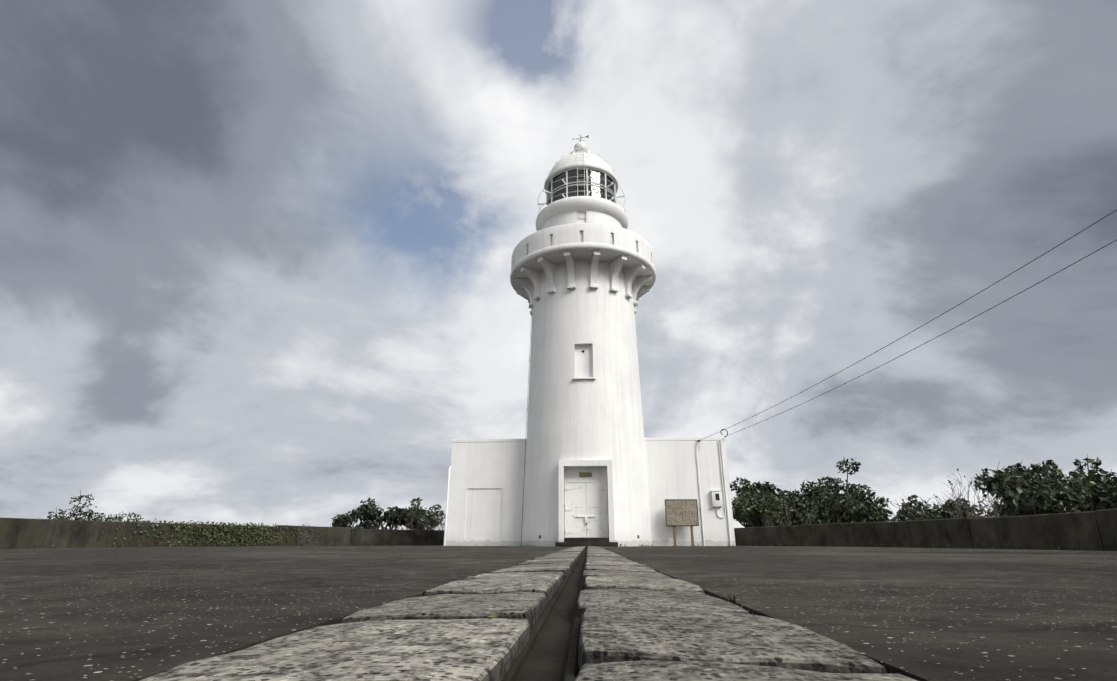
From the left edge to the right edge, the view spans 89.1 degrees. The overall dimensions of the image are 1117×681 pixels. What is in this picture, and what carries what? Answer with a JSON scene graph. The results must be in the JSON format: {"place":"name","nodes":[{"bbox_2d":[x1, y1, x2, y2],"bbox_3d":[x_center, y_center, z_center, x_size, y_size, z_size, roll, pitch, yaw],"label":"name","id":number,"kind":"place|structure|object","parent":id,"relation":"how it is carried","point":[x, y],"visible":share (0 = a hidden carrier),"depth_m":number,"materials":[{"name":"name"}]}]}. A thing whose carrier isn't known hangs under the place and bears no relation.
{"place":"outdoors","nodes":[
{"label":"outdoors","id":0,"kind":"place"},
{"bbox_2d":[0,545,1116,680],"bbox_3d":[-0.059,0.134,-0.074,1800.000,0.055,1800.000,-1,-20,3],"label":"asphalt ground","id":1,"kind":"structure","parent":0,"point":[142,613],"depth_m":1.35,"materials":[{"name":"grey asphalt"}]},
{"bbox_2d":[40,492,102,520],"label":"bush","id":2,"kind":"object","parent":1,"relation":"on","point":[80,508],"visible":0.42,"depth_m":19.74,"materials":[{"name":"green plant"}]},
{"bbox_2d":[88,511,149,521],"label":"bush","id":3,"kind":"object","parent":1,"relation":"on","point":[114,518],"visible":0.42,"depth_m":19.87,"materials":[{"name":"green plant"}]},
{"bbox_2d":[332,511,376,528],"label":"bush","id":4,"kind":"object","parent":1,"relation":"on","point":[344,520],"visible":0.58,"depth_m":32.57,"materials":[{"name":"green plant"}]},
{"bbox_2d":[350,497,408,529],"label":"bush","id":5,"kind":"object","parent":1,"relation":"on","point":[368,512],"visible":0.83,"depth_m":31.01,"materials":[{"name":"green plant"}]},
{"bbox_2d":[391,500,442,529],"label":"bare shrub","id":6,"kind":"object","parent":1,"relation":"on","point":[408,523],"visible":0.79,"depth_m":29.88,"materials":[{"name":"green plant"}]},
{"bbox_2d":[402,497,444,529],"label":"bush","id":7,"kind":"object","parent":1,"relation":"on","point":[423,512],"visible":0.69,"depth_m":31.49,"materials":[{"name":"green plant"}]},
{"bbox_2d":[421,511,447,529],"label":"bare shrub","id":8,"kind":"object","parent":1,"relation":"on","point":[443,526],"visible":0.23,"depth_m":30.16,"materials":[{"name":"grey plant"}]},
{"bbox_2d":[140,546,917,680],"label":"path slabs","id":9,"kind":"structure","parent":1,"relation":"on","point":[640,622],"depth_m":0.70,"materials":[{"name":"stone"}]},
{"bbox_2d":[501,547,586,680],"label":"path gutter","id":10,"kind":"object","parent":1,"relation":"on","point":[549,652],"visible":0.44,"depth_m":0.88,"materials":[{"name":"concrete"}]},
{"bbox_2d":[9,543,1082,603],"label":"weeds","id":11,"kind":"object","parent":1,"relation":"on","point":[733,601],"visible":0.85,"depth_m":13.63,"materials":[{"name":"green plant"}]},
{"bbox_2d":[0,508,1116,550],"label":"perimeter wall","id":12,"kind":"structure","parent":1,"relation":"on","point":[1093,530],"depth_m":14.69,"materials":[{"name":"concrete"}]},
{"bbox_2d":[78,518,334,546],"bbox_3d":[-10.816,6.314,18.551,0.987,0.798,10.163,-6,-20,15],"label":"hedge","id":13,"kind":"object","parent":12,"relation":"attached to","point":[223,524],"depth_m":18.44,"materials":[{"name":"green plant"}]},
{"bbox_2d":[510,196,655,545],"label":"lighthouse tower","id":14,"kind":"structure","parent":1,"relation":"on","point":[583,276],"depth_m":21.19,"materials":[{"name":"white paint"}]},
{"bbox_2d":[549,169,613,202],"bbox_3d":[1.037,-6.143,25.591,3.000,1.650,3.000,-1,-20,3],"label":"lantern room glass","id":15,"kind":"object","parent":14,"relation":"on","point":[572,178],"depth_m":24.50,"materials":[{"name":"clear glass"}]},
{"bbox_2d":[538,142,625,212],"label":"lantern room dome","id":16,"kind":"structure","parent":14,"relation":"attached to","point":[578,157],"depth_m":24.68,"materials":[{"name":"white metal"}]},
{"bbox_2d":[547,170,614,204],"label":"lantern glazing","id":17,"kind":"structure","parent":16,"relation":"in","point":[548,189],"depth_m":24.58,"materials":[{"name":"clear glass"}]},
{"bbox_2d":[565,472,607,537],"bbox_3d":[0.935,5.559,19.240,1.440,2.140,0.100,-1,-20,3],"label":"door","id":18,"kind":"structure","parent":14,"relation":"in","point":[586,502],"depth_m":19.19,"materials":[{"name":"white metal"}]},
{"bbox_2d":[555,538,617,546],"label":"entrance steps","id":19,"kind":"structure","parent":1,"relation":"on","point":[586,542],"depth_m":18.15,"materials":[{"name":"concrete"}]},
{"bbox_2d":[446,437,735,545],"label":"building wall","id":20,"kind":"structure","parent":1,"relation":"on","point":[486,496],"depth_m":21.17,"materials":[{"name":"white paint"}]},
{"bbox_2d":[665,499,698,545],"bbox_3d":[4.424,6.513,20.294,1.160,1.590,0.152,-1,-20,3],"label":"sign board","id":21,"kind":"object","parent":1,"relation":"on","point":[681,512],"visible":1,"depth_m":20.32,"materials":[{"name":"brown wood"}]},
{"bbox_2d":[731,493,791,526],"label":"bush","id":22,"kind":"object","parent":1,"relation":"on","point":[744,511],"visible":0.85,"depth_m":24.99,"materials":[{"name":"green plant"}]},
{"bbox_2d":[732,485,794,526],"bbox_3d":[9.955,9.099,27.908,2.854,4.377,3.054,15,-25,-36],"label":"bush","id":23,"kind":"object","parent":1,"relation":"on","point":[735,517],"visible":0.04,"depth_m":28.27,"materials":[{"name":"green plant"}]},
{"bbox_2d":[730,476,815,526],"bbox_3d":[9.909,8.220,25.616,3.778,4.295,3.741,-1,-20,3],"label":"bush","id":24,"kind":"object","parent":1,"relation":"on","point":[751,491],"visible":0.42,"depth_m":26.24,"materials":[{"name":"green plant"}]},
{"bbox_2d":[443,210,1116,545],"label":"building fittings","id":25,"kind":"object","parent":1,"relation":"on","point":[716,496],"visible":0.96,"depth_m":20.63,"materials":[{"name":"white plastic"}]},
{"bbox_2d":[761,501,816,526],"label":"bare shrub","id":26,"kind":"object","parent":1,"relation":"on","point":[788,516],"visible":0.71,"depth_m":23.37,"materials":[{"name":"green plant"}]},
{"bbox_2d":[761,483,817,525],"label":"bush","id":27,"kind":"object","parent":1,"relation":"on","point":[780,494],"visible":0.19,"depth_m":27.86,"materials":[{"name":"green plant"}]},
{"bbox_2d":[800,480,851,515],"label":"bush","id":28,"kind":"object","parent":1,"relation":"on","point":[811,484],"visible":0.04,"depth_m":28.41,"materials":[{"name":"green plant"}]},
{"bbox_2d":[789,490,876,525],"bbox_3d":[11.723,8.276,24.617,3.766,3.372,3.000,14,-24,-34],"label":"bush","id":29,"kind":"object","parent":1,"relation":"on","point":[833,504],"visible":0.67,"depth_m":24.33,"materials":[{"name":"green plant"}]},
{"bbox_2d":[809,457,892,522],"bbox_3d":[13.757,7.961,26.223,3.535,5.218,4.701,4,-20,-12],"label":"bush","id":30,"kind":"object","parent":1,"relation":"on","point":[864,508],"visible":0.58,"depth_m":25.78,"materials":[{"name":"green plant"}]},
{"bbox_2d":[842,482,888,514],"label":"bush","id":31,"kind":"object","parent":1,"relation":"on","point":[886,503],"depth_m":27.98,"materials":[{"name":"green plant"}]},
{"bbox_2d":[890,495,935,521],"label":"bush","id":32,"kind":"object","parent":1,"relation":"on","point":[920,516],"visible":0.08,"depth_m":21.58,"materials":[{"name":"green plant"}]},
{"bbox_2d":[887,480,990,520],"bbox_3d":[13.337,6.410,20.333,2.086,2.662,4.195,9,-21,-23],"label":"bare shrub","id":33,"kind":"object","parent":1,"relation":"on","point":[939,513],"visible":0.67,"depth_m":19.93,"materials":[{"name":"green plant"}]},
{"bbox_2d":[902,496,983,518],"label":"bush","id":34,"kind":"object","parent":1,"relation":"on","point":[936,512],"visible":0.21,"depth_m":23.57,"materials":[{"name":"green plant"}]},
{"bbox_2d":[926,469,998,517],"bbox_3d":[15.047,6.280,20.659,2.648,3.116,2.428,-5,-20,13],"label":"bare shrub","id":35,"kind":"object","parent":1,"relation":"on","point":[967,493],"visible":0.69,"depth_m":20.86,"materials":[{"name":"green plant"}]},
{"bbox_2d":[934,483,996,517],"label":"bare shrub","id":36,"kind":"object","parent":1,"relation":"on","point":[958,512],"visible":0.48,"depth_m":19.49,"materials":[{"name":"green plant"}]},
{"bbox_2d":[974,488,1010,516],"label":"bare shrub","id":37,"kind":"object","parent":1,"relation":"on","point":[979,502],"visible":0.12,"depth_m":19.63,"materials":[{"name":"grey plant"}]},
{"bbox_2d":[962,498,1066,517],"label":"bush","id":38,"kind":"object","parent":1,"relation":"on","point":[990,515],"depth_m":22.64,"materials":[{"name":"green plant"}]},
{"bbox_2d":[968,459,1083,515],"bbox_3d":[13.321,5.279,16.071,2.155,3.866,2.878,-1,-20,3],"label":"bush","id":39,"kind":"object","parent":1,"relation":"on","point":[1019,492],"visible":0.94,"depth_m":15.74,"materials":[{"name":"green plant"}]},
{"bbox_2d":[992,457,1116,515],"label":"bush","id":40,"kind":"object","parent":1,"relation":"on","point":[1088,497],"visible":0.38,"depth_m":17.07,"materials":[{"name":"green plant"}]},
{"bbox_2d":[1057,473,1115,507],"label":"bush","id":41,"kind":"object","parent":1,"relation":"on","point":[1085,477],"visible":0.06,"depth_m":18.91,"materials":[{"name":"green plant"}]},
{"bbox_2d":[1105,485,1116,507],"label":"bush","id":42,"kind":"object","parent":1,"relation":"on","point":[1115,490],"visible":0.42,"depth_m":16.50,"materials":[{"name":"green plant"}]},
{"bbox_2d":[0,0,1116,529],"label":"sky","id":43,"kind":"structure","parent":0,"point":[256,255],"materials":[{"name":"grey"}]}
]}

